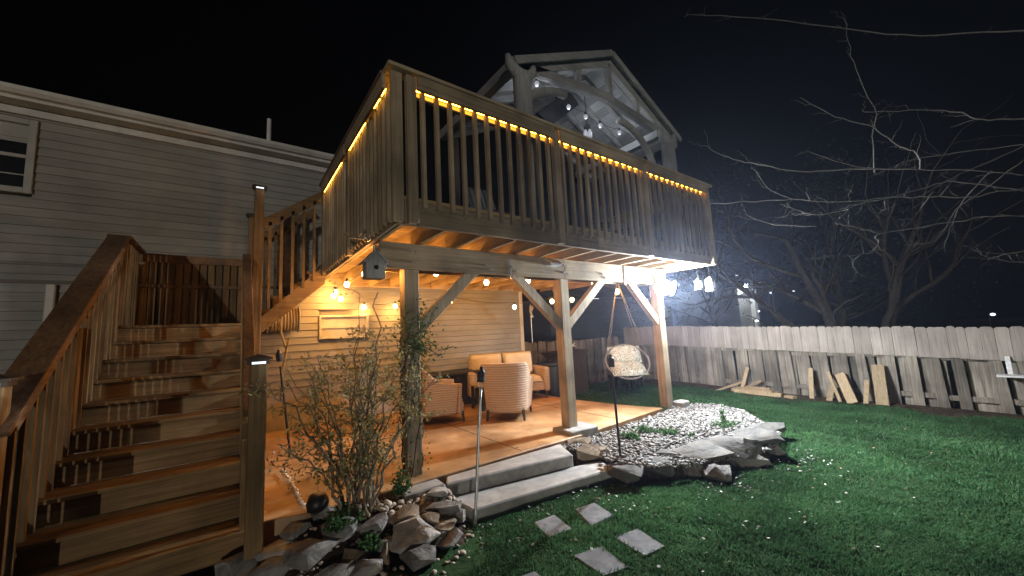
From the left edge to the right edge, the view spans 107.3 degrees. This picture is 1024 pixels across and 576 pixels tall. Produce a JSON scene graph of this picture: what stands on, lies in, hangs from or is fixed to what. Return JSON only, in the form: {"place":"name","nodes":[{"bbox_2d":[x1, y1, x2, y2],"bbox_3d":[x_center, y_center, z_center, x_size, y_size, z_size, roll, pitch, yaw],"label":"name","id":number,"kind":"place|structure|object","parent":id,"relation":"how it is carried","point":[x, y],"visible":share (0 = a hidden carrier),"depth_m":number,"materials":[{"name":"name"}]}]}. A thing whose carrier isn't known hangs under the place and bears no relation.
{"place":"outdoors","nodes":[
{"label":"outdoors","id":0,"kind":"place"},
{"bbox_2d":[263,392,662,547],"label":"patio","id":1,"kind":"structure","parent":0,"point":[283,508],"depth_m":4.58,"materials":[{"name":"concrete"}]},
{"bbox_2d":[275,349,290,454],"bbox_3d":[-2.704,1.381,4.477,0.072,1.298,0.227,-6,-8,28],"label":"garden torch","id":2,"kind":"object","parent":1,"relation":"on","point":[279,356],"visible":0.84,"depth_m":4.48,"materials":[{"name":"black metal"}]},
{"bbox_2d":[281,469,305,506],"bbox_3d":[-2.009,1.807,3.450,0.050,0.037,1.114,3,-9,-39],"label":"beaded chain","id":3,"kind":"object","parent":1,"relation":"on","point":[295,489],"visible":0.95,"depth_m":3.34,"materials":[{"name":"white paint"}]},
{"bbox_2d":[421,367,464,421],"bbox_3d":[-1.214,1.653,5.966,0.799,0.864,0.765,-1,-7,-19],"label":"wicker armchair","id":4,"kind":"object","parent":1,"relation":"on","point":[446,394],"visible":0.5,"depth_m":5.66,"materials":[{"name":"beige wicker"}]},
{"bbox_2d":[429,369,478,404],"bbox_3d":[-1.187,1.914,7.168,1.200,0.618,0.500,2,-8,-36],"label":"fire table","id":5,"kind":"object","parent":1,"relation":"on","point":[458,376],"visible":0.3,"depth_m":7.14,"materials":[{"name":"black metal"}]},
{"bbox_2d":[470,382,485,410],"bbox_3d":[-0.394,1.923,6.766,0.600,0.428,0.403,2,-8,-36],"label":"table","id":6,"kind":"object","parent":1,"relation":"on","point":[483,404],"visible":0.39,"depth_m":6.68,"materials":[{"name":"wood"}]},
{"bbox_2d":[480,362,533,420],"bbox_3d":[-0.069,1.594,5.955,0.765,0.864,0.799,-4,-7,9],"label":"wicker armchair","id":7,"kind":"object","parent":1,"relation":"on","point":[508,387],"visible":0.96,"depth_m":5.63,"materials":[{"name":"beige wicker"}]},
{"bbox_2d":[467,351,549,405],"bbox_3d":[-0.123,1.758,7.531,1.600,0.909,0.740,-1,-7,-19],"label":"wicker sofa","id":8,"kind":"object","parent":1,"relation":"on","point":[541,376],"visible":0.48,"depth_m":7.55,"materials":[{"name":"beige fabric"}]},
{"bbox_2d":[315,60,716,476],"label":"raised deck","id":9,"kind":"structure","parent":1,"relation":"on","point":[419,243],"depth_m":4.28,"materials":[{"name":"brown wood"}]},
{"bbox_2d":[359,239,388,279],"bbox_3d":[-1.304,-0.278,3.555,0.230,0.390,0.180,2,-8,-36],"label":"birdhouse","id":10,"kind":"object","parent":9,"relation":"hanging from","point":[374,262],"visible":1,"depth_m":3.49,"materials":[{"name":"grey wood"}]},
{"bbox_2d":[385,274,456,477],"bbox_3d":[-0.923,0.846,3.749,0.662,2.062,0.579,2,-8,-36],"label":"climbing ivy","id":11,"kind":"object","parent":9,"relation":"attached to","point":[421,345],"visible":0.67,"depth_m":3.70,"materials":[{"name":"green plant"}]},
{"bbox_2d":[362,295,573,308],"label":"string lights","id":12,"kind":"object","parent":9,"relation":"hanging from","point":[514,305],"visible":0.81,"depth_m":6.89,"materials":[{"name":"white glass"}]},
{"bbox_2d":[543,258,561,266],"bbox_3d":[0.536,-0.335,4.887,0.257,0.104,0.132,2,-8,-36],"label":"flood light","id":13,"kind":"object","parent":9,"relation":"attached to","point":[552,263],"visible":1,"depth_m":4.84,"materials":[{"name":"metal"}]},
{"bbox_2d":[440,50,683,245],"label":"timber pavilion","id":14,"kind":"structure","parent":9,"relation":"on","point":[607,85],"depth_m":6.09,"materials":[{"name":"brown wood"}]},
{"bbox_2d":[535,92,578,122],"bbox_3d":[0.825,-3.070,6.394,0.153,1.010,1.659,-8,-9,39],"label":"television","id":15,"kind":"object","parent":14,"relation":"hanging from","point":[555,110],"visible":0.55,"depth_m":6.17,"materials":[{"name":"black metal"}]},
{"bbox_2d":[534,79,642,135],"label":"string lights","id":16,"kind":"object","parent":14,"relation":"hanging from","point":[568,106],"visible":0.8,"depth_m":6.21,"materials":[{"name":"white glass"}]},
{"bbox_2d":[605,284,649,380],"bbox_3d":[2.508,0.950,8.352,0.917,2.117,0.867,0,-7,-23],"label":"hanging chair","id":17,"kind":"object","parent":9,"relation":"hanging from","point":[627,359],"visible":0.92,"depth_m":8.27,"materials":[{"name":"beige wicker"}]},
{"bbox_2d":[608,374,643,390],"bbox_3d":[2.774,2.281,9.110,0.700,0.400,0.560,2,-8,-36],"label":"fringe","id":18,"kind":"object","parent":17,"relation":"attached to","point":[626,382],"visible":0.52,"depth_m":8.98,"materials":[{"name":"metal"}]},
{"bbox_2d":[655,279,675,295],"bbox_3d":[2.588,-0.001,6.332,0.493,0.257,0.257,2,-8,-36],"label":"flood light","id":19,"kind":"object","parent":9,"relation":"attached to","point":[663,287],"visible":1,"depth_m":6.20,"materials":[{"name":"white paint"}]},
{"bbox_2d":[704,266,716,291],"bbox_3d":[3.320,-0.163,6.330,0.136,0.434,0.136,2,-8,-36],"label":"hanging lantern","id":20,"kind":"object","parent":9,"relation":"hanging from","point":[710,283],"visible":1,"depth_m":6.29,"materials":[{"name":"white metal"}]},
{"bbox_2d":[553,421,597,436],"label":"concrete block","id":21,"kind":"structure","parent":1,"relation":"on","point":[586,429],"depth_m":4.82,"materials":[{"name":"concrete"}]},
{"bbox_2d":[468,187,518,215],"bbox_3d":[-0.289,-1.054,5.301,0.490,0.952,0.729,2,-8,-36],"label":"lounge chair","id":22,"kind":"object","parent":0,"point":[483,197],"visible":0.24,"depth_m":5.52,"materials":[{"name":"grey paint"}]},
{"bbox_2d":[0,0,1023,326],"label":"sky","id":23,"kind":"structure","parent":0,"point":[308,67],"materials":[{"name":"black"}]},
{"bbox_2d":[26,318,1023,575],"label":"ground","id":24,"kind":"structure","parent":0,"point":[474,554],"depth_m":3.16,"materials":[{"name":"plant"}]},
{"bbox_2d":[0,188,324,575],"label":"wooden staircase","id":25,"kind":"structure","parent":24,"relation":"on","point":[57,400],"depth_m":3.08,"materials":[{"name":"brown wood"}]},
{"bbox_2d":[0,374,23,386],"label":"post cap light","id":26,"kind":"object","parent":25,"relation":"attached to","point":[7,380],"visible":1,"depth_m":2.13,"materials":[{"name":"wood"}]},
{"bbox_2d":[244,354,272,364],"bbox_3d":[-1.889,0.529,2.808,0.170,0.075,0.170,2,-8,-36],"label":"post cap light","id":27,"kind":"object","parent":25,"relation":"attached to","point":[258,359],"visible":0.98,"depth_m":2.75,"materials":[{"name":"brown metal"}]},
{"bbox_2d":[214,551,257,575],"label":"rock","id":28,"kind":"object","parent":24,"relation":"on","point":[238,564],"visible":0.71,"depth_m":2.54,"materials":[{"name":"stone"}]},
{"bbox_2d":[0,81,524,485],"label":"house","id":29,"kind":"structure","parent":24,"relation":"on","point":[80,179],"depth_m":5.39,"materials":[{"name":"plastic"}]},
{"bbox_2d":[0,114,39,195],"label":"window","id":30,"kind":"structure","parent":29,"relation":"in","point":[18,136],"depth_m":4.57,"materials":[{"name":"white glass"}]},
{"bbox_2d":[266,307,300,399],"bbox_3d":[-3.505,0.984,5.755,0.426,1.401,0.400,2,-8,-36],"label":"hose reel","id":31,"kind":"object","parent":29,"relation":"attached to","point":[290,320],"visible":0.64,"depth_m":5.71,"materials":[{"name":"plastic"}]},
{"bbox_2d":[319,315,368,339],"bbox_3d":[-2.909,0.672,6.531,0.800,0.400,0.105,2,-8,-36],"label":"window","id":32,"kind":"structure","parent":29,"relation":"in","point":[330,326],"depth_m":6.49,"materials":[{"name":"glass"}]},
{"bbox_2d":[247,557,289,575],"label":"rock","id":33,"kind":"object","parent":24,"relation":"on","point":[271,566],"visible":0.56,"depth_m":2.51,"materials":[{"name":"stone"}]},
{"bbox_2d":[315,562,356,575],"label":"rock","id":34,"kind":"object","parent":24,"relation":"on","point":[338,569],"visible":0.9,"depth_m":2.50,"materials":[{"name":"stone"}]},
{"bbox_2d":[351,559,382,575],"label":"rock","id":35,"kind":"object","parent":24,"relation":"on","point":[369,567],"visible":0.86,"depth_m":2.51,"materials":[{"name":"stone"}]},
{"bbox_2d":[284,496,465,575],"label":"planting bed","id":36,"kind":"object","parent":24,"relation":"on","point":[335,554],"visible":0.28,"depth_m":2.76,"materials":[{"name":"soil"}]},
{"bbox_2d":[255,538,292,563],"bbox_3d":[-1.664,1.893,2.708,0.241,0.119,0.272,-4,-7,10],"label":"rock","id":37,"kind":"object","parent":36,"relation":"on","point":[278,548],"visible":0.48,"depth_m":2.62,"materials":[{"name":"stone"}]},
{"bbox_2d":[279,521,312,541],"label":"rock","id":38,"kind":"object","parent":36,"relation":"on","point":[292,531],"visible":0.89,"depth_m":2.80,"materials":[{"name":"stone"}]},
{"bbox_2d":[283,538,338,570],"bbox_3d":[-1.430,1.846,2.605,0.375,0.140,0.233,-5,-7,15],"label":"rock","id":39,"kind":"object","parent":36,"relation":"on","point":[307,554],"visible":0.99,"depth_m":2.56,"materials":[{"name":"stone"}]},
{"bbox_2d":[306,491,328,524],"bbox_3d":[-1.537,1.758,2.979,0.167,0.259,0.170,-4,-7,13],"label":"ground light","id":40,"kind":"object","parent":36,"relation":"on","point":[317,502],"visible":0.93,"depth_m":2.93,"materials":[{"name":"black metal"}]},
{"bbox_2d":[310,505,336,520],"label":"rock","id":41,"kind":"object","parent":36,"relation":"on","point":[321,515],"visible":0.5,"depth_m":2.94,"materials":[{"name":"stone"}]},
{"bbox_2d":[322,516,357,541],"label":"rock","id":42,"kind":"object","parent":36,"relation":"on","point":[348,531],"visible":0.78,"depth_m":2.75,"materials":[{"name":"stone"}]},
{"bbox_2d":[238,280,449,519],"bbox_3d":[-1.290,0.881,3.011,1.442,1.980,0.933,3,-9,-42],"label":"shrub","id":43,"kind":"object","parent":36,"relation":"on","point":[362,456],"visible":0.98,"depth_m":3.01,"materials":[{"name":"green plant"}]},
{"bbox_2d":[322,499,366,534],"bbox_3d":[-1.279,1.727,2.853,0.256,0.245,0.352,-6,-7,26],"label":"green plant","id":44,"kind":"object","parent":36,"relation":"on","point":[335,526],"visible":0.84,"depth_m":2.81,"materials":[{"name":"green plant"}]},
{"bbox_2d":[341,549,372,563],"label":"rock","id":45,"kind":"object","parent":36,"relation":"on","point":[352,556],"visible":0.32,"depth_m":2.62,"materials":[{"name":"beige stone"}]},
{"bbox_2d":[355,528,384,556],"bbox_3d":[-1.026,1.841,2.742,0.228,0.150,0.266,2,-8,-36],"label":"green plant","id":46,"kind":"object","parent":36,"relation":"on","point":[368,543],"visible":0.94,"depth_m":2.68,"materials":[{"name":"green plant"}]},
{"bbox_2d":[355,511,389,535],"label":"rock","id":47,"kind":"object","parent":36,"relation":"on","point":[377,523],"visible":0.96,"depth_m":2.81,"materials":[{"name":"stone"}]},
{"bbox_2d":[289,494,473,575],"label":"gravel","id":48,"kind":"structure","parent":36,"relation":"on","point":[460,552],"depth_m":2.71,"materials":[{"name":"gravel"}]},
{"bbox_2d":[378,543,388,567],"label":"rock","id":49,"kind":"object","parent":36,"relation":"on","point":[384,556],"visible":0.59,"depth_m":2.61,"materials":[{"name":"beige stone"}]},
{"bbox_2d":[377,536,392,553],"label":"rock","id":50,"kind":"object","parent":36,"relation":"on","point":[387,540],"visible":0.73,"depth_m":2.69,"materials":[{"name":"stone"}]},
{"bbox_2d":[385,466,412,499],"bbox_3d":[-0.977,1.699,3.301,0.263,0.268,0.161,-3,-7,-2],"label":"green plant","id":51,"kind":"object","parent":36,"relation":"on","point":[399,486],"visible":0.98,"depth_m":3.28,"materials":[{"name":"green plant"}]},
{"bbox_2d":[391,516,441,551],"bbox_3d":[-0.755,1.837,2.770,0.384,0.202,0.318,-7,-8,33],"label":"rock","id":52,"kind":"object","parent":36,"relation":"on","point":[416,532],"visible":0.79,"depth_m":2.74,"materials":[{"name":"stone"}]},
{"bbox_2d":[374,489,458,533],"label":"gravel","id":53,"kind":"structure","parent":36,"relation":"on","point":[423,501],"depth_m":3.13,"materials":[{"name":"gravel"}]},
{"bbox_2d":[391,503,418,525],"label":"rock","id":54,"kind":"object","parent":53,"relation":"on","point":[407,512],"visible":0.8,"depth_m":2.93,"materials":[{"name":"beige stone"}]},
{"bbox_2d":[424,487,447,497],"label":"rock","id":55,"kind":"object","parent":53,"relation":"on","point":[441,492],"visible":0.99,"depth_m":3.23,"materials":[{"name":"stone"}]},
{"bbox_2d":[423,500,461,514],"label":"rock","id":56,"kind":"object","parent":53,"relation":"on","point":[445,507],"visible":0.92,"depth_m":3.04,"materials":[{"name":"stone"}]},
{"bbox_2d":[430,515,456,530],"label":"rock","id":57,"kind":"object","parent":36,"relation":"on","point":[447,522],"visible":0.63,"depth_m":2.92,"materials":[{"name":"beige stone"}]},
{"bbox_2d":[419,512,438,523],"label":"rock","id":58,"kind":"object","parent":57,"relation":"on","point":[431,517],"visible":0.72,"depth_m":2.91,"materials":[{"name":"beige stone"}]},
{"bbox_2d":[437,527,462,549],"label":"rock","id":59,"kind":"object","parent":36,"relation":"on","point":[450,538],"visible":0.98,"depth_m":2.80,"materials":[{"name":"stone"}]},
{"bbox_2d":[451,508,466,522],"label":"rock","id":60,"kind":"object","parent":36,"relation":"on","point":[461,517],"visible":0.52,"depth_m":3.09,"materials":[{"name":"stone"}]},
{"bbox_2d":[399,544,434,571],"bbox_3d":[-0.648,1.860,2.645,0.221,0.107,0.237,2,-8,-36],"label":"rock","id":61,"kind":"object","parent":24,"relation":"on","point":[419,558],"visible":0.97,"depth_m":2.58,"materials":[{"name":"stone"}]},
{"bbox_2d":[399,479,444,501],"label":"rock","id":62,"kind":"structure","parent":24,"relation":"on","point":[418,490],"depth_m":3.31,"materials":[{"name":"stone"}]},
{"bbox_2d":[473,366,484,527],"bbox_3d":[-0.292,1.328,3.239,0.073,1.273,0.241,-7,-8,33],"label":"garden torch","id":63,"kind":"object","parent":24,"relation":"on","point":[481,375],"visible":1,"depth_m":3.22,"materials":[{"name":"metal"}]},
{"bbox_2d":[446,444,572,495],"bbox_3d":[0.059,1.907,3.841,1.550,0.225,0.398,2,-8,-36],"label":"concrete step","id":64,"kind":"object","parent":24,"relation":"on","point":[542,461],"visible":0.62,"depth_m":3.78,"materials":[{"name":"concrete"}]},
{"bbox_2d":[455,461,613,523],"bbox_3d":[0.285,1.963,3.636,1.722,0.165,0.347,0,-7,-27],"label":"concrete step","id":65,"kind":"object","parent":24,"relation":"on","point":[498,501],"visible":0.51,"depth_m":3.52,"materials":[{"name":"concrete"}]},
{"bbox_2d":[536,361,559,396],"bbox_3d":[0.882,2.036,8.183,0.670,0.840,0.670,2,-8,-36],"label":"barrel planter","id":66,"kind":"object","parent":24,"relation":"on","point":[554,390],"visible":0.45,"depth_m":7.90,"materials":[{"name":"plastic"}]},
{"bbox_2d":[539,351,557,361],"bbox_3d":[0.855,1.505,8.245,0.500,0.210,0.495,2,-8,-36],"label":"shallow bowl","id":67,"kind":"object","parent":66,"relation":"on","point":[550,356],"visible":0.83,"depth_m":8.14,"materials":[{"name":"grey metal"}]},
{"bbox_2d":[533,515,571,538],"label":"stepping stone","id":68,"kind":"object","parent":24,"relation":"on","point":[553,523],"visible":0.66,"depth_m":3.00,"materials":[{"name":"stone"}]},
{"bbox_2d":[555,349,588,393],"bbox_3d":[1.358,2.005,8.980,0.830,1.020,0.580,2,-8,-36],"label":"storage cabinet","id":69,"kind":"object","parent":24,"relation":"on","point":[580,370],"visible":0.29,"depth_m":8.86,"materials":[{"name":"grey wood"}]},
{"bbox_2d":[525,336,619,392],"bbox_3d":[1.741,2.092,9.974,3.650,1.519,0.168,2,-8,-36],"label":"wooden fence","id":70,"kind":"object","parent":24,"relation":"on","point":[596,350],"visible":0.42,"depth_m":10.21,"materials":[{"name":"grey wood"}]},
{"bbox_2d":[575,503,613,526],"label":"stepping stone","id":71,"kind":"object","parent":24,"relation":"on","point":[592,513],"visible":0.7,"depth_m":3.16,"materials":[{"name":"stone"}]},
{"bbox_2d":[573,547,628,575],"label":"stepping stone","id":72,"kind":"object","parent":24,"relation":"on","point":[601,559],"visible":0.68,"depth_m":2.52,"materials":[{"name":"stone"}]},
{"bbox_2d":[522,284,680,352],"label":"neighbour house","id":73,"kind":"structure","parent":24,"relation":"on","point":[593,321],"depth_m":23.93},
{"bbox_2d":[614,529,664,557],"bbox_3d":[0.925,1.852,2.716,0.242,0.046,0.302,0,-7,-26],"label":"stepping stone","id":74,"kind":"object","parent":24,"relation":"on","point":[640,540],"visible":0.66,"depth_m":2.71,"materials":[{"name":"stone"}]},
{"bbox_2d":[562,403,782,482],"bbox_3d":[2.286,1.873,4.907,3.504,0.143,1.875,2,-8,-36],"label":"gravel","id":75,"kind":"structure","parent":24,"relation":"on","point":[653,442],"depth_m":4.70,"materials":[{"name":"gravel"}]},
{"bbox_2d":[567,437,590,444],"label":"rock","id":76,"kind":"object","parent":75,"relation":"on","point":[583,440],"visible":0.48,"depth_m":4.52,"materials":[{"name":"beige stone"}]},
{"bbox_2d":[577,444,608,459],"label":"rock","id":77,"kind":"object","parent":75,"relation":"on","point":[588,451],"visible":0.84,"depth_m":4.18,"materials":[{"name":"beige stone"}]},
{"bbox_2d":[608,354,621,457],"bbox_3d":[1.117,1.312,4.093,0.071,1.162,0.174,-5,-7,14],"label":"garden torch","id":78,"kind":"object","parent":75,"relation":"on","point":[611,361],"visible":0.93,"depth_m":4.09,"materials":[{"name":"black metal"}]},
{"bbox_2d":[607,462,644,482],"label":"rock","id":79,"kind":"object","parent":75,"relation":"on","point":[625,472],"visible":0.88,"depth_m":3.73,"materials":[{"name":"stone"}]},
{"bbox_2d":[620,429,639,441],"bbox_3d":[1.481,1.806,4.619,0.264,0.157,0.268,2,-8,-36],"label":"green plant","id":80,"kind":"object","parent":75,"relation":"on","point":[630,435],"visible":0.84,"depth_m":4.58,"materials":[{"name":"green plant"}]},
{"bbox_2d":[634,456,673,476],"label":"rock","id":81,"kind":"object","parent":75,"relation":"on","point":[667,471],"visible":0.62,"depth_m":3.79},
{"bbox_2d":[652,426,678,435],"bbox_3d":[1.938,1.805,4.742,0.284,0.144,0.319,2,-8,-36],"label":"green plant","id":82,"kind":"object","parent":75,"relation":"on","point":[663,431],"visible":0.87,"depth_m":4.72,"materials":[{"name":"green plant"}]},
{"bbox_2d":[655,448,678,457],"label":"rock","id":83,"kind":"object","parent":75,"relation":"on","point":[667,452],"visible":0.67,"depth_m":4.03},
{"bbox_2d":[673,399,689,407],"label":"concrete block","id":84,"kind":"structure","parent":75,"relation":"on","point":[681,403],"depth_m":6.16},
{"bbox_2d":[682,463,703,478],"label":"rock","id":85,"kind":"object","parent":75,"relation":"on","point":[693,470],"visible":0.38,"depth_m":3.84,"materials":[{"name":"stone"}]},
{"bbox_2d":[670,439,733,462],"bbox_3d":[1.992,1.798,4.107,0.657,0.204,0.615,2,-8,-36],"label":"rock","id":86,"kind":"object","parent":75,"relation":"on","point":[701,449],"visible":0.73,"depth_m":4.03,"materials":[{"name":"stone"}]},
{"bbox_2d":[701,462,730,481],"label":"rock","id":87,"kind":"object","parent":75,"relation":"on","point":[714,471],"visible":0.77,"depth_m":3.73,"materials":[{"name":"stone"}]},
{"bbox_2d":[706,419,742,429],"bbox_3d":[2.829,1.820,5.044,0.427,0.131,0.358,0,-7,-26],"label":"green plant","id":88,"kind":"object","parent":75,"relation":"on","point":[723,423],"visible":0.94,"depth_m":5.01,"materials":[{"name":"green plant"}]},
{"bbox_2d":[705,436,761,458],"bbox_3d":[2.401,1.772,4.234,0.557,0.182,0.560,2,-8,-36],"label":"rock","id":89,"kind":"object","parent":75,"relation":"on","point":[743,447],"visible":0.7,"depth_m":4.12,"materials":[{"name":"stone"}]},
{"bbox_2d":[725,427,784,446],"bbox_3d":[2.885,1.785,4.526,0.539,0.169,0.444,-5,-7,15],"label":"rock","id":90,"kind":"object","parent":75,"relation":"on","point":[766,437],"visible":0.61,"depth_m":4.42,"materials":[{"name":"stone"}]},
{"bbox_2d":[748,422,785,431],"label":"rock","id":91,"kind":"object","parent":75,"relation":"on","point":[774,426],"visible":0.49,"depth_m":4.90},
{"bbox_2d":[610,129,788,357],"bbox_3d":[8.217,-1.458,16.724,6.732,9.126,6.818,2,-8,-36],"label":"leafy tree","id":92,"kind":"object","parent":24,"relation":"on","point":[712,304],"visible":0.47,"depth_m":15.97,"materials":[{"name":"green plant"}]},
{"bbox_2d":[667,278,760,330],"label":"neighbour house","id":93,"kind":"structure","parent":24,"relation":"on","point":[736,317],"depth_m":29.91,"materials":[{"name":"plastic"}]},
{"bbox_2d":[531,453,914,571],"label":"petals","id":94,"kind":"object","parent":24,"relation":"on","point":[626,542],"visible":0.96,"depth_m":3.02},
{"bbox_2d":[729,454,772,469],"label":"rock","id":95,"kind":"object","parent":24,"relation":"on","point":[753,461],"visible":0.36,"depth_m":3.98,"materials":[{"name":"stone"}]},
{"bbox_2d":[623,326,1023,414],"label":"wooden fence","id":96,"kind":"object","parent":24,"relation":"on","point":[788,351],"visible":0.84,"depth_m":6.93,"materials":[{"name":"grey wood"}]},
{"bbox_2d":[996,356,1023,377],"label":"lawn chair","id":97,"kind":"object","parent":96,"relation":"attached to","point":[1010,374],"depth_m":5.54,"materials":[{"name":"white paint"}]},
{"bbox_2d":[662,93,1023,371],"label":"bare tree","id":98,"kind":"object","parent":24,"relation":"on","point":[821,306],"visible":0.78,"depth_m":10.67,"materials":[{"name":"brown plant"}]},
{"bbox_2d":[835,372,857,403],"bbox_3d":[6.132,1.837,6.915,0.125,0.560,0.396,-4,-7,13],"label":"lumber board","id":99,"kind":"object","parent":24,"relation":"on","point":[846,388],"visible":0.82,"depth_m":6.90,"materials":[{"name":"wood"}]},
{"bbox_2d":[678,7,1023,279],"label":"bare tree","id":100,"kind":"object","parent":24,"relation":"on","point":[917,158],"visible":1,"depth_m":6.48,"materials":[{"name":"brown plant"}]},
{"bbox_2d":[710,109,1020,326],"bbox_3d":[13.190,-1.831,15.457,9.339,9.058,9.143,-1,-7,-19],"label":"leafy tree","id":101,"kind":"object","parent":24,"relation":"on","point":[830,239],"visible":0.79,"depth_m":15.39,"materials":[{"name":"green plant"}]},
{"bbox_2d":[584,204,615,231],"bbox_3d":[1.430,-1.020,6.151,0.468,0.910,0.528,-2,-7,-6],"label":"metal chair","id":102,"kind":"object","parent":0,"point":[601,225],"visible":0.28,"depth_m":6.17,"materials":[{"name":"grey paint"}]},
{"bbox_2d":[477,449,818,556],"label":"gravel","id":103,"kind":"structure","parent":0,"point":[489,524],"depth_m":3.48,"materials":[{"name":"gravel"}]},
{"bbox_2d":[629,378,1023,420],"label":"dirt path","id":104,"kind":"structure","parent":0,"point":[947,412],"depth_m":6.31,"materials":[{"name":"soil"}]},
{"bbox_2d":[734,389,782,396],"bbox_3d":[5.112,2.185,7.848,0.100,0.070,0.902,1,-8,-33],"label":"lumber board","id":105,"kind":"object","parent":104,"relation":"on","point":[773,394],"visible":0.98,"depth_m":7.77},
{"bbox_2d":[808,368,814,398],"bbox_3d":[5.845,1.863,7.357,0.211,0.583,0.076,3,-9,-40],"label":"lumber board","id":106,"kind":"object","parent":104,"relation":"on","point":[811,384],"visible":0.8,"depth_m":7.34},
{"bbox_2d":[826,371,841,401],"bbox_3d":[6.043,1.849,7.067,0.052,0.537,0.303,-4,-7,12],"label":"lumber board","id":107,"kind":"object","parent":104,"relation":"on","point":[834,386],"visible":1,"depth_m":7.05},
{"bbox_2d":[863,380,869,403],"bbox_3d":[6.327,1.855,6.725,0.206,0.410,0.074,0,-7,-26],"label":"lumber board","id":108,"kind":"object","parent":104,"relation":"on","point":[866,391],"visible":0.96,"depth_m":6.72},
{"bbox_2d":[871,365,889,404],"bbox_3d":[6.425,1.692,6.578,0.208,0.686,0.190,2,-8,-36],"label":"lumber board","id":109,"kind":"object","parent":104,"relation":"on","point":[880,385],"visible":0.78,"depth_m":6.57,"materials":[{"name":"wood"}]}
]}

